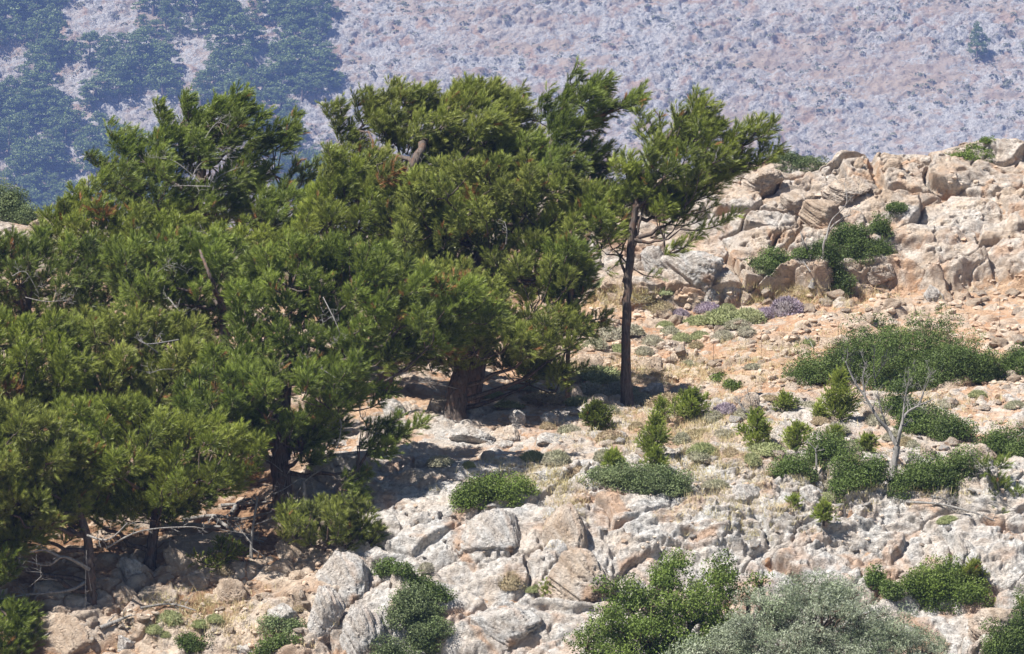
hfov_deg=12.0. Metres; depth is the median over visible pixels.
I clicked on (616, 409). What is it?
cushion shrub
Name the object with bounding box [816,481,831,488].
cushion shrub
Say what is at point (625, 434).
stone
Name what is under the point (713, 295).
boulder
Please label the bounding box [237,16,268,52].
distant pine
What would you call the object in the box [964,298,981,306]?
stone
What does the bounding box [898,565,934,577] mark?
boulder
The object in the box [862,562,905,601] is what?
evergreen bush
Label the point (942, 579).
evergreen bush
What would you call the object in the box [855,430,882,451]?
young pine
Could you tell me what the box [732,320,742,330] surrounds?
stone
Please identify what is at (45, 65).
distant pine
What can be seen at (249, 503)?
fallen branch
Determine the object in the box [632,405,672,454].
young pine
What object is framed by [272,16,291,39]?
distant pine
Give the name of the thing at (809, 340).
cushion shrub
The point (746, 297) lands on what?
boulder
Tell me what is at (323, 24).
distant pine
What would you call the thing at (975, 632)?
boulder
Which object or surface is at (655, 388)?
boulder
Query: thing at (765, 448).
cushion shrub
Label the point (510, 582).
cushion shrub
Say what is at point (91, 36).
distant pine
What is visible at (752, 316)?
cushion shrub
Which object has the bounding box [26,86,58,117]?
distant pine
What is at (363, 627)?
boulder
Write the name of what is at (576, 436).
boulder
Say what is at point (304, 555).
stone
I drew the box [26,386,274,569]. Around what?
pine tree
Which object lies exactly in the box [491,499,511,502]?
cushion shrub
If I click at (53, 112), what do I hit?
distant pine
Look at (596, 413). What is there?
young pine
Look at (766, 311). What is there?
heath cushion
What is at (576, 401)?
cushion shrub
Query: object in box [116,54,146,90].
distant pine
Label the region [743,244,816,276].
evergreen bush
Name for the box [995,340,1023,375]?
evergreen bush
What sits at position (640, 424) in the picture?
cushion shrub
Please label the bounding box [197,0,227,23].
distant pine
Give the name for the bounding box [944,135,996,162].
evergreen bush
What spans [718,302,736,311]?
cushion shrub
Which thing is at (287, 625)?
evergreen bush
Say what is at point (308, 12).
distant pine
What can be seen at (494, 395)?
cushion shrub
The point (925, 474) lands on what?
evergreen bush
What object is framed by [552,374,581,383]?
cushion shrub
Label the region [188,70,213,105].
distant pine
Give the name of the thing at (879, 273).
boulder
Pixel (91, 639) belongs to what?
stone
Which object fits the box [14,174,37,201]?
distant pine
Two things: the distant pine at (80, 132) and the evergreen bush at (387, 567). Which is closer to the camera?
the evergreen bush at (387, 567)
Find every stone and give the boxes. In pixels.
[86,616,97,627]
[87,635,94,643]
[125,618,130,624]
[137,616,149,623]
[214,606,224,611]
[227,627,233,633]
[293,627,302,633]
[298,590,305,597]
[298,613,307,618]
[301,553,308,557]
[301,601,310,609]
[486,503,496,508]
[549,383,558,390]
[569,409,580,415]
[602,440,616,447]
[607,292,620,304]
[615,437,624,444]
[620,431,628,438]
[635,450,645,457]
[654,366,663,371]
[656,308,672,318]
[666,356,677,363]
[668,314,682,325]
[675,344,686,355]
[696,359,704,364]
[701,456,710,463]
[706,359,721,366]
[713,325,724,332]
[721,296,728,303]
[729,415,742,422]
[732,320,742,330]
[747,339,756,343]
[750,539,760,548]
[761,287,772,297]
[761,296,773,304]
[768,376,778,380]
[772,450,784,458]
[788,376,796,381]
[802,303,814,312]
[818,298,832,304]
[824,289,844,299]
[862,502,871,507]
[865,314,875,324]
[872,306,882,313]
[883,298,901,309]
[938,445,949,450]
[943,437,958,445]
[945,398,958,405]
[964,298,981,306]
[966,488,975,493]
[975,290,986,295]
[978,404,989,410]
[989,342,997,346]
[991,337,1007,347]
[1001,384,1010,389]
[1006,288,1020,295]
[1006,374,1020,382]
[1011,307,1022,314]
[1014,335,1023,342]
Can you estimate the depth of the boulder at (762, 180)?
141.53 m
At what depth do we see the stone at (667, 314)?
136.84 m
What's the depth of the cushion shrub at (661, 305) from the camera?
136.96 m
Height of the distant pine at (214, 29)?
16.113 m
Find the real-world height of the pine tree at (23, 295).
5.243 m
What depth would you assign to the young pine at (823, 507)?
111.75 m
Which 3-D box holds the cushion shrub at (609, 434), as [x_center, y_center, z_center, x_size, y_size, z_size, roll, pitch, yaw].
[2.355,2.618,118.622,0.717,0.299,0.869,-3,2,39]
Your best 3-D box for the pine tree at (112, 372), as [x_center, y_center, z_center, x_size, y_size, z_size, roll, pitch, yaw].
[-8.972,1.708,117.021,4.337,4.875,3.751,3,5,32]
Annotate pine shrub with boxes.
[271,489,392,551]
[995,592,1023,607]
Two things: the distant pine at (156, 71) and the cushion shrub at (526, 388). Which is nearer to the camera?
the cushion shrub at (526, 388)
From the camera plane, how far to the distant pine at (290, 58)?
1860.50 m
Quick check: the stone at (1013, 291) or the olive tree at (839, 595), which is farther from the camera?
the stone at (1013, 291)
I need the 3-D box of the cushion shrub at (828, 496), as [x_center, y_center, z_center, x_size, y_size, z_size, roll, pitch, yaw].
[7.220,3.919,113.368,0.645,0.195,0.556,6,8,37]
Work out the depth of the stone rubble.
131.72 m
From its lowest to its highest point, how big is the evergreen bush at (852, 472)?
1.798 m
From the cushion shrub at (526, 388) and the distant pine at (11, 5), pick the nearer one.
the cushion shrub at (526, 388)
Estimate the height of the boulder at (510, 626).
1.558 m
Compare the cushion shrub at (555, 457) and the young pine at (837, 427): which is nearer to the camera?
the cushion shrub at (555, 457)
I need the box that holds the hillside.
[0,138,1023,653]
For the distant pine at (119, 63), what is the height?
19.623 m
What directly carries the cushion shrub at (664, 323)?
on the hillside
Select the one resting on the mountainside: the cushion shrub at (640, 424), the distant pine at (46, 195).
the distant pine at (46, 195)
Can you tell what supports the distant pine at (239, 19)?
on the mountainside
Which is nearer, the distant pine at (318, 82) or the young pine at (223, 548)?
the young pine at (223, 548)
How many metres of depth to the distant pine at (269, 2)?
1903.14 m
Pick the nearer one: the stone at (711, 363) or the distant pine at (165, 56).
the stone at (711, 363)
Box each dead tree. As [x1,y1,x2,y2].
[193,488,288,565]
[293,466,327,511]
[792,174,858,288]
[807,442,824,472]
[840,343,916,388]
[842,348,936,476]
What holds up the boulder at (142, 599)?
on the hillside
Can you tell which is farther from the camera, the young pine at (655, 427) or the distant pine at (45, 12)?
the distant pine at (45, 12)
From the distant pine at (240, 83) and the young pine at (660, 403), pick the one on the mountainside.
the distant pine at (240, 83)
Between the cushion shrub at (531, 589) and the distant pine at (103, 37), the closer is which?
the cushion shrub at (531, 589)
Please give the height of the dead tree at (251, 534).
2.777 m
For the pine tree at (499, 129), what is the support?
on the hillside
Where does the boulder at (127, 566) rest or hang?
on the hillside
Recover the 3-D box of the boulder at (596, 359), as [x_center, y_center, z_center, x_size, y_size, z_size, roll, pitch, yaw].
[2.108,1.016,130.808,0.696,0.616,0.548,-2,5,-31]
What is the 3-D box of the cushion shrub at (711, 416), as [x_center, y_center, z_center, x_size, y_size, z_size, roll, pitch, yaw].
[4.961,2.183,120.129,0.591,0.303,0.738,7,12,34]
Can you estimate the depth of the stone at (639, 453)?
115.58 m
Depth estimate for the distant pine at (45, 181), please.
1814.04 m
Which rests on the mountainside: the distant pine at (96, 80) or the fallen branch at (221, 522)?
the distant pine at (96, 80)
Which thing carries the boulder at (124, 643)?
on the hillside
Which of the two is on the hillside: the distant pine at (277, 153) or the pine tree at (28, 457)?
the pine tree at (28, 457)
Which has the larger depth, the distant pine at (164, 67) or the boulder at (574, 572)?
the distant pine at (164, 67)
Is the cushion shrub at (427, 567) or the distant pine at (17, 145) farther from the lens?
the distant pine at (17, 145)
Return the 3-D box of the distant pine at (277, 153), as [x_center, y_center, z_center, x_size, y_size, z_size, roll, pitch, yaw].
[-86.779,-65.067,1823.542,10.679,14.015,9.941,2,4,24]
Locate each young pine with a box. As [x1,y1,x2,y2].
[185,532,251,572]
[535,576,554,596]
[578,397,615,430]
[600,446,627,467]
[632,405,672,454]
[638,444,669,469]
[651,393,672,418]
[667,385,712,419]
[732,405,773,445]
[771,388,802,412]
[779,418,813,452]
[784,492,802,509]
[809,400,828,417]
[809,497,840,525]
[816,363,863,421]
[825,420,845,440]
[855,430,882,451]
[954,555,990,586]
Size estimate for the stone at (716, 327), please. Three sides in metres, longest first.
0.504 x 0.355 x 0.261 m
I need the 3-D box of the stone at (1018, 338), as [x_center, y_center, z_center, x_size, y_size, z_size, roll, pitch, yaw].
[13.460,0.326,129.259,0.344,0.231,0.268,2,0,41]
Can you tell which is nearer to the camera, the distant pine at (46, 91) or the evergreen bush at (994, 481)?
the evergreen bush at (994, 481)
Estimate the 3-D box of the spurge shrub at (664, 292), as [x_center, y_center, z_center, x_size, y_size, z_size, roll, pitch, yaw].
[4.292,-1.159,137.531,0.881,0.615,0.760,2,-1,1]
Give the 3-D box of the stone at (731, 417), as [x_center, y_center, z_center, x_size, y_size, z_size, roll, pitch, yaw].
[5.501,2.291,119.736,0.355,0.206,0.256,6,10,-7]
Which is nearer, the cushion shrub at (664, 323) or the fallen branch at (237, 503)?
the fallen branch at (237, 503)
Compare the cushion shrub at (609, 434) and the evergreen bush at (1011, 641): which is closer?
the evergreen bush at (1011, 641)
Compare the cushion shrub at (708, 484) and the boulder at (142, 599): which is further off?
the cushion shrub at (708, 484)
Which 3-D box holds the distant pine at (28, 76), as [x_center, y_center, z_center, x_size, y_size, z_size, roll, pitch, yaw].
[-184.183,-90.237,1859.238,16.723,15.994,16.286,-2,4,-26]
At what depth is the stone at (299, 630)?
109.73 m
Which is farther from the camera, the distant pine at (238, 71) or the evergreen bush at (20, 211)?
the distant pine at (238, 71)
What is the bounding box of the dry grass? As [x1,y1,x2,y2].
[115,277,1021,653]
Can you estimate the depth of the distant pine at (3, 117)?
1850.80 m
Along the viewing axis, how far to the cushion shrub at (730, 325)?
134.88 m
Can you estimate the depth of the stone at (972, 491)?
113.46 m
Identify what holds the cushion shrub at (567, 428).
on the hillside
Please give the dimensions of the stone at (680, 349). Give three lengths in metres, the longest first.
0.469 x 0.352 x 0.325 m
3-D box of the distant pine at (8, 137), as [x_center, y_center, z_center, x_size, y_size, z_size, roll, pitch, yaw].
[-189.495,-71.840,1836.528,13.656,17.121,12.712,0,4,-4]
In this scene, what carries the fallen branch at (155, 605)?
on the hillside
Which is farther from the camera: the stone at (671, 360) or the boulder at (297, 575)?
the stone at (671, 360)
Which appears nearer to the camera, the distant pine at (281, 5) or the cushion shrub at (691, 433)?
the cushion shrub at (691, 433)
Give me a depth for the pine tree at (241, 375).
114.36 m
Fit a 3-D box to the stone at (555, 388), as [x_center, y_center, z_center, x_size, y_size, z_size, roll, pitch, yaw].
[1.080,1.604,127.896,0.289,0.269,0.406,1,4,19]
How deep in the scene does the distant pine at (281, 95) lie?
1850.46 m
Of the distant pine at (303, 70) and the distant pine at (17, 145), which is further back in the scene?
the distant pine at (303, 70)
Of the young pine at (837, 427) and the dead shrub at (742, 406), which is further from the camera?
the dead shrub at (742, 406)
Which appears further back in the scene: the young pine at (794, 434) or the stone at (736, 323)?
the stone at (736, 323)
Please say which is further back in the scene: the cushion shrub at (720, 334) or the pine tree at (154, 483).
the cushion shrub at (720, 334)
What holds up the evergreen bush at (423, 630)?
on the hillside
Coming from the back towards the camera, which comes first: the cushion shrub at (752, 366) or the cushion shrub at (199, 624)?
the cushion shrub at (752, 366)
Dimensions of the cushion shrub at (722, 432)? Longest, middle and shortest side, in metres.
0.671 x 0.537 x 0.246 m
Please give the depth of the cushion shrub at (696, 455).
115.44 m
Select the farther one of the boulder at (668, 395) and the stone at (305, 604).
the boulder at (668, 395)
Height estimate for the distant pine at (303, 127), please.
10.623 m
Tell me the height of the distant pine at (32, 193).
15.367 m
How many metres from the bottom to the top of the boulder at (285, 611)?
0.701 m
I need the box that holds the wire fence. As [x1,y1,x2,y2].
[603,298,999,360]
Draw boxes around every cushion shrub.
[145,624,162,634]
[156,608,183,625]
[160,631,171,637]
[191,619,206,628]
[205,613,224,623]
[215,564,234,575]
[292,605,307,611]
[417,562,435,573]
[425,454,454,466]
[462,460,475,468]
[485,391,503,399]
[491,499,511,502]
[492,399,524,407]
[497,570,525,592]
[507,381,540,391]
[519,450,543,461]
[522,391,564,404]
[525,586,538,592]
[539,421,556,429]
[541,448,571,464]
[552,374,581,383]
[554,390,571,396]
[556,424,581,432]
[562,464,582,477]
[563,395,588,406]
[575,364,620,384]
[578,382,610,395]
[581,336,607,349]
[592,447,608,461]
[594,429,624,440]
[596,326,621,340]
[605,381,639,395]
[606,403,621,412]
[611,343,620,352]
[620,323,646,335]
[627,421,644,429]
[631,293,657,303]
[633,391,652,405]
[634,345,654,355]
[641,333,664,345]
[647,300,675,313]
[647,367,662,374]
[655,320,673,326]
[659,325,680,335]
[671,331,690,341]
[672,431,690,444]
[680,359,695,365]
[681,314,707,325]
[683,449,711,460]
[685,441,718,455]
[687,428,708,438]
[688,341,703,348]
[690,330,708,339]
[700,478,731,488]
[701,306,734,324]
[702,409,723,422]
[709,328,734,342]
[710,368,723,372]
[714,429,734,438]
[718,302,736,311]
[722,446,740,457]
[723,317,752,329]
[731,306,767,324]
[733,409,749,419]
[736,325,756,336]
[742,363,761,369]
[743,452,762,466]
[746,441,788,456]
[760,394,778,401]
[763,467,782,475]
[800,400,817,407]
[802,338,815,344]
[810,416,831,424]
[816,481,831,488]
[819,492,833,500]
[823,421,850,432]
[844,438,870,450]
[864,414,889,426]
[881,430,904,440]
[900,436,913,446]
[905,439,920,447]
[934,398,960,408]
[936,515,958,524]
[957,376,972,383]
[967,389,986,396]
[1003,400,1023,409]
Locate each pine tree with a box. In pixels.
[0,223,132,358]
[0,303,104,491]
[0,387,209,605]
[0,542,48,653]
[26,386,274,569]
[27,173,319,379]
[49,300,228,492]
[82,78,325,351]
[97,222,284,424]
[136,227,511,510]
[290,139,524,350]
[313,72,549,395]
[368,148,630,428]
[467,52,654,403]
[537,230,602,400]
[581,83,791,406]
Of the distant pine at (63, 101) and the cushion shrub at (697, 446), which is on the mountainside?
the distant pine at (63, 101)
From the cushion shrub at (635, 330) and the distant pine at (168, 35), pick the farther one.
the distant pine at (168, 35)
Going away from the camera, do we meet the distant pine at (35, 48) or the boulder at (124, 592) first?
the boulder at (124, 592)
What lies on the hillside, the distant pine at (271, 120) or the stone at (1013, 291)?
the stone at (1013, 291)
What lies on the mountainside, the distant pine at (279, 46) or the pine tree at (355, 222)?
the distant pine at (279, 46)
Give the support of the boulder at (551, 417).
on the hillside
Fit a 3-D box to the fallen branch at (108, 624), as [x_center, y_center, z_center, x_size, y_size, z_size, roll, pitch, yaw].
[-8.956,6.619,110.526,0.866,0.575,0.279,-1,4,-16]
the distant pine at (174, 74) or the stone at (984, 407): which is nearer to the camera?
the stone at (984, 407)
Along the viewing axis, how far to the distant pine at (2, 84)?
1858.93 m
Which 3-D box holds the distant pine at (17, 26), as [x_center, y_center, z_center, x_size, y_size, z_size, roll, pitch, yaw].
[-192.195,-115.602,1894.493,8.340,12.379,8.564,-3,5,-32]
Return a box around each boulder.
[28,219,38,237]
[43,612,91,653]
[115,585,137,609]
[117,557,142,577]
[117,635,133,651]
[140,597,165,604]
[163,547,197,570]
[188,573,209,590]
[213,578,247,603]
[236,644,252,653]
[264,559,293,574]
[267,603,297,623]
[274,537,307,560]
[288,570,305,579]
[307,585,345,645]
[314,550,372,607]
[339,604,385,653]
[382,398,406,414]
[426,394,446,411]
[449,426,495,443]
[456,508,521,555]
[466,606,544,653]
[481,450,494,459]
[489,425,518,441]
[499,394,522,408]
[499,440,513,448]
[509,410,525,425]
[535,548,617,602]
[536,432,565,445]
[540,412,559,425]
[542,502,588,548]
[567,431,584,441]
[572,386,583,396]
[577,353,603,366]
[587,394,608,404]
[600,273,622,291]
[616,264,638,275]
[638,356,662,368]
[640,245,664,274]
[641,383,663,394]
[645,391,680,407]
[660,248,724,291]
[669,384,687,393]
[703,288,718,301]
[719,270,741,303]
[732,483,760,503]
[738,290,753,305]
[739,392,759,408]
[741,168,783,191]
[778,189,817,216]
[798,199,840,228]
[799,485,821,505]
[819,337,839,347]
[821,177,871,206]
[853,157,863,167]
[857,402,880,416]
[866,263,894,285]
[883,158,902,171]
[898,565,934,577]
[920,443,937,457]
[923,284,943,301]
[944,448,960,463]
[952,534,974,567]
[967,443,997,461]
[967,607,1023,641]
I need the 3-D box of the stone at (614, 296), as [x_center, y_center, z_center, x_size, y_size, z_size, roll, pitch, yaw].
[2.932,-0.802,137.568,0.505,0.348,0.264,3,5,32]
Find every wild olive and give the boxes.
[658,632,720,653]
[735,570,799,635]
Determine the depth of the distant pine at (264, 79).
1860.19 m
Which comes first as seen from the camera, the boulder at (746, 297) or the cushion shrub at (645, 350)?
the cushion shrub at (645, 350)
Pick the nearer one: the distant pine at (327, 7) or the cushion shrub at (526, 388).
the cushion shrub at (526, 388)
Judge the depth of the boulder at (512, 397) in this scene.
122.01 m
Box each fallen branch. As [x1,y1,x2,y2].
[98,608,134,630]
[140,593,195,610]
[161,513,221,529]
[182,507,272,523]
[211,515,263,544]
[221,492,271,512]
[230,496,254,514]
[906,488,1001,520]
[931,495,964,508]
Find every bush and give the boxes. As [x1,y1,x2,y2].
[0,175,39,224]
[173,630,303,653]
[256,614,307,636]
[369,579,455,653]
[370,556,457,603]
[448,468,542,512]
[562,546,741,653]
[577,460,696,497]
[708,371,742,390]
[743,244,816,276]
[761,151,829,172]
[765,427,891,505]
[780,303,1012,392]
[807,221,897,296]
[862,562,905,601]
[867,200,909,238]
[874,377,980,442]
[884,443,982,502]
[892,448,1023,513]
[895,553,995,614]
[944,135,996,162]
[971,420,1023,458]
[978,583,1023,653]
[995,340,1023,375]
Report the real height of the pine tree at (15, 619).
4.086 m
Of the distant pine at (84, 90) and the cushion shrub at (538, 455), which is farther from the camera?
the distant pine at (84, 90)
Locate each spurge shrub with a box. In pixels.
[658,278,673,295]
[754,257,771,274]
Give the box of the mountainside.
[0,0,1023,233]
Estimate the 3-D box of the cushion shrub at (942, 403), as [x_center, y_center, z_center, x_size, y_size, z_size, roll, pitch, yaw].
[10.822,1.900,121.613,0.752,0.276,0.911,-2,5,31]
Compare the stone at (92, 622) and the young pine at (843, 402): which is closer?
the stone at (92, 622)
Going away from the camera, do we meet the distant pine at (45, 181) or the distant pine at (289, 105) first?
the distant pine at (45, 181)
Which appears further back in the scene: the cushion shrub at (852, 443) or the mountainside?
the mountainside
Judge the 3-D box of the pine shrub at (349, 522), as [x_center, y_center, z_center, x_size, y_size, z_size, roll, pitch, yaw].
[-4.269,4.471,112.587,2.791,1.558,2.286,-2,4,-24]
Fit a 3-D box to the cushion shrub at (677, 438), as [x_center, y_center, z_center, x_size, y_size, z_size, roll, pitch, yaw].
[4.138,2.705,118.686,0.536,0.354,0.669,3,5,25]
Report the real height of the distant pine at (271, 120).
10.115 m
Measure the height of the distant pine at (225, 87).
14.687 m
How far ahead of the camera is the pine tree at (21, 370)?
115.20 m
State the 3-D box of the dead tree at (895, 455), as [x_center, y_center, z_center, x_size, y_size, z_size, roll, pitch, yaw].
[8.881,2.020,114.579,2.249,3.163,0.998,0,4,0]
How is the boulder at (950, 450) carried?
on the hillside
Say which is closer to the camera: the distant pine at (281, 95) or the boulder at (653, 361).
the boulder at (653, 361)
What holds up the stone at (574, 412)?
on the hillside
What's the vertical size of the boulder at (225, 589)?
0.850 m
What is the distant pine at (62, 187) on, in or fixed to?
on the mountainside
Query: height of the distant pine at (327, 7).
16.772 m
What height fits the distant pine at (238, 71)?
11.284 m
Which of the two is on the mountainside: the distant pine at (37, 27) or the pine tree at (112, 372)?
the distant pine at (37, 27)
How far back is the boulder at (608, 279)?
137.61 m
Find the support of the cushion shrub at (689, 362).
on the hillside
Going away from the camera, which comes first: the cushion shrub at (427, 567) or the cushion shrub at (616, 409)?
the cushion shrub at (427, 567)
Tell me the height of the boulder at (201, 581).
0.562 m
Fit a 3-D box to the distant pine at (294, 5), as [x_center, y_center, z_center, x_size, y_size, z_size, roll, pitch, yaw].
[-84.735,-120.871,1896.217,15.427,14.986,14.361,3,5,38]
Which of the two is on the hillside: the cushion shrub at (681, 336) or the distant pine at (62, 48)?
the cushion shrub at (681, 336)
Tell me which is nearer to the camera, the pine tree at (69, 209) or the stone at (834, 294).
the pine tree at (69, 209)
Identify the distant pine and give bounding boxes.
[0,0,24,35]
[0,0,27,13]
[0,16,11,44]
[0,75,32,101]
[0,81,10,100]
[0,87,7,110]
[0,103,17,119]
[0,115,26,155]
[0,148,32,185]
[0,167,16,192]
[1,96,34,136]
[4,86,37,125]
[4,136,37,169]
[7,70,47,100]
[9,14,27,41]
[10,109,37,149]
[14,145,50,182]
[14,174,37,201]
[17,12,56,53]
[18,21,35,39]
[18,43,49,71]
[18,170,50,199]
[19,188,51,210]
[20,0,56,18]
[23,101,47,129]
[25,133,54,165]
[26,59,64,97]
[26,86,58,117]
[33,36,56,63]
[33,141,74,173]
[34,8,51,30]
[35,192,52,208]
[40,8,73,50]
[40,107,64,132]
[42,0,62,22]
[43,172,64,187]
[44,127,67,153]
[46,88,65,113]
[47,36,77,65]
[48,108,80,144]
[48,180,67,201]
[52,180,78,199]
[54,96,86,131]
[55,155,75,177]
[71,128,88,147]
[73,30,102,68]
[73,122,106,165]
[74,136,115,176]
[77,70,117,106]
[77,84,95,111]
[80,110,109,144]
[94,121,123,161]
[95,36,121,67]
[96,32,119,51]
[97,51,138,80]
[103,56,140,103]
[104,115,129,139]
[113,31,135,55]
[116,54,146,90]
[125,28,162,76]
[131,0,168,16]
[131,129,151,145]
[133,14,149,27]
[133,25,161,51]
[141,38,166,63]
[143,61,185,99]
[146,19,166,37]
[147,70,164,85]
[151,42,183,72]
[156,0,178,29]
[157,62,180,88]
[160,31,174,49]
[168,0,184,13]
[168,11,189,37]
[176,0,207,16]
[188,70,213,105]
[189,14,207,36]
[193,0,224,28]
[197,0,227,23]
[200,55,230,95]
[203,24,237,58]
[210,48,232,75]
[211,72,246,96]
[215,12,255,53]
[222,1,249,28]
[223,46,240,68]
[225,0,238,13]
[225,78,244,94]
[228,61,249,77]
[229,40,258,71]
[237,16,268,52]
[240,85,264,116]
[241,0,266,23]
[241,68,260,94]
[252,65,282,94]
[256,86,276,108]
[257,0,284,16]
[258,50,300,91]
[261,109,274,128]
[263,0,291,22]
[263,82,299,113]
[265,40,294,78]
[267,145,289,163]
[269,154,295,183]
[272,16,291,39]
[272,35,309,74]
[276,0,316,21]
[276,99,293,120]
[277,0,315,34]
[281,24,303,48]
[284,152,301,177]
[289,0,325,34]
[289,72,312,100]
[291,121,310,136]
[292,131,306,154]
[296,47,338,74]
[297,26,321,49]
[298,39,321,62]
[298,58,317,87]
[298,143,324,174]
[304,72,330,98]
[306,0,339,13]
[311,12,332,40]
[312,40,337,59]
[313,62,345,91]
[316,57,338,81]
[967,21,990,61]
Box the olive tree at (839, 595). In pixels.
[684,566,953,653]
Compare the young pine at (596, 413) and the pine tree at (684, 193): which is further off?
the pine tree at (684, 193)
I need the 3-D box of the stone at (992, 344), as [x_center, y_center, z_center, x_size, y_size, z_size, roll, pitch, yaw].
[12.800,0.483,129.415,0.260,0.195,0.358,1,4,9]
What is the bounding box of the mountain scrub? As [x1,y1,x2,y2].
[0,0,1023,208]
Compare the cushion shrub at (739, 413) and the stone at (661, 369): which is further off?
the stone at (661, 369)
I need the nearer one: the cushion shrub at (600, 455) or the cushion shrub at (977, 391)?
the cushion shrub at (600, 455)
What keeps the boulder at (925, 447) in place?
on the hillside
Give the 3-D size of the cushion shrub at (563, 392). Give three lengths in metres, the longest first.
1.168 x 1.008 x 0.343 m
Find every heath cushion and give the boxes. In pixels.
[673,307,690,316]
[693,301,719,312]
[711,402,738,414]
[758,305,776,318]
[768,295,803,316]
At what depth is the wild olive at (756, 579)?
109.05 m
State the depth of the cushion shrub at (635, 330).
134.38 m
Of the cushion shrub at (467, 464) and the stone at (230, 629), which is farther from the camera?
the cushion shrub at (467, 464)
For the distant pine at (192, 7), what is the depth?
1905.81 m
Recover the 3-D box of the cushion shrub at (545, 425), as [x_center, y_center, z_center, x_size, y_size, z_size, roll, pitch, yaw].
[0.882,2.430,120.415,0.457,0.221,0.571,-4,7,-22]
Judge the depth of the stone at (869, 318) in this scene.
134.14 m
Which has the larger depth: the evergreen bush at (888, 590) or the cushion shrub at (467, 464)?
the cushion shrub at (467, 464)
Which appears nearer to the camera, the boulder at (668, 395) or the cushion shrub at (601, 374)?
the boulder at (668, 395)
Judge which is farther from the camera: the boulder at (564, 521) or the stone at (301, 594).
the boulder at (564, 521)
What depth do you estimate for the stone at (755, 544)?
111.92 m
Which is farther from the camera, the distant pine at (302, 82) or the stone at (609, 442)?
the distant pine at (302, 82)
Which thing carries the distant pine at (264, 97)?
on the mountainside
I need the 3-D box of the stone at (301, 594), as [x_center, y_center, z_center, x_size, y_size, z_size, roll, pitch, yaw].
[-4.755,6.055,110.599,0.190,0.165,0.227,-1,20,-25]
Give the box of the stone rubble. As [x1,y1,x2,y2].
[62,160,1023,650]
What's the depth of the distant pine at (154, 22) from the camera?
1898.54 m
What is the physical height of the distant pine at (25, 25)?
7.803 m
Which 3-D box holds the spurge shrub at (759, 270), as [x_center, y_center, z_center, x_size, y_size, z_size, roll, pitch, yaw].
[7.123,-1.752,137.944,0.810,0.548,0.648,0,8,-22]
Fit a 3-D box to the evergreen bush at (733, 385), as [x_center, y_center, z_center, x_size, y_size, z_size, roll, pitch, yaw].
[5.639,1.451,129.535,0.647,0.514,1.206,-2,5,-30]
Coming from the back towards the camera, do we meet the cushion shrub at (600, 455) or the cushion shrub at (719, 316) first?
the cushion shrub at (719, 316)
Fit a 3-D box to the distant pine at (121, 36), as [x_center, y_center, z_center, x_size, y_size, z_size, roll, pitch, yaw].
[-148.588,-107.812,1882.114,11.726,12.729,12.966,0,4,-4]
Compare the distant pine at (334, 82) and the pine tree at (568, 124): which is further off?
the distant pine at (334, 82)
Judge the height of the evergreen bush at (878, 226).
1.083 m
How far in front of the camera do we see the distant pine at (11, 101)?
1845.78 m
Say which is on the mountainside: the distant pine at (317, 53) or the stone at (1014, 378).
the distant pine at (317, 53)
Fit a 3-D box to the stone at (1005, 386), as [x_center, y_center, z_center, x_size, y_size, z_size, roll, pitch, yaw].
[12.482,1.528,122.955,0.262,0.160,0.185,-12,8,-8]
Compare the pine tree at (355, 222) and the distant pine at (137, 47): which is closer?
the pine tree at (355, 222)
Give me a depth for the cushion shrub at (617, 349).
132.89 m
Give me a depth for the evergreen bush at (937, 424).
118.89 m
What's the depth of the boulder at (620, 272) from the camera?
138.44 m
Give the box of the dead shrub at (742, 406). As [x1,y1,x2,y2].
[733,387,754,417]
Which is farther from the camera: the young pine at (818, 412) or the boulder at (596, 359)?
the boulder at (596, 359)
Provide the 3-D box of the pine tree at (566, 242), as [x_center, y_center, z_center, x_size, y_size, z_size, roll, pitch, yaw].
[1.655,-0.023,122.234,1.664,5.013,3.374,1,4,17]
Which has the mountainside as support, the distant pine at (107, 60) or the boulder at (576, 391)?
the distant pine at (107, 60)
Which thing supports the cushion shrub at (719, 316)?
on the hillside
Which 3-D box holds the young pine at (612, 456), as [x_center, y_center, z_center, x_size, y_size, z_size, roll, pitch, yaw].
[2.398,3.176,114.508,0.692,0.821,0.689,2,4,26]
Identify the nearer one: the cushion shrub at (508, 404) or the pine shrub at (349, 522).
the pine shrub at (349, 522)
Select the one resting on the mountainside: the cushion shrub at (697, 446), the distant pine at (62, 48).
the distant pine at (62, 48)
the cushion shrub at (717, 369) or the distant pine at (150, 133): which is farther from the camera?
the distant pine at (150, 133)
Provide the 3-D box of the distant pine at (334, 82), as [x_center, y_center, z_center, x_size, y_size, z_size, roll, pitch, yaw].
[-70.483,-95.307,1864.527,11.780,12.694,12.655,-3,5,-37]
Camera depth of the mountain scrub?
1878.72 m
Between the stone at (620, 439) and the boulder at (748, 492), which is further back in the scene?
the stone at (620, 439)
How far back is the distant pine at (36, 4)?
1906.54 m
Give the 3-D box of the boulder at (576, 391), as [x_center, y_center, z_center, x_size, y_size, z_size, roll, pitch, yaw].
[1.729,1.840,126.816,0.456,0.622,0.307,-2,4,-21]
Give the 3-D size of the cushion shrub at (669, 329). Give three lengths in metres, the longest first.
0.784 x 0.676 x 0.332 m
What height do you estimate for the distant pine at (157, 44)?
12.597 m
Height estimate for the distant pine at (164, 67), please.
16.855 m
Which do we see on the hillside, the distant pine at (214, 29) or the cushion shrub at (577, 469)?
the cushion shrub at (577, 469)
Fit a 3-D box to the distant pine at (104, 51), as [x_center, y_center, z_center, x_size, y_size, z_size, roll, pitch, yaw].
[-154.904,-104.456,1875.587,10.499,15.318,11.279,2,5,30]
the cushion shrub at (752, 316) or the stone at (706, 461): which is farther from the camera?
the cushion shrub at (752, 316)

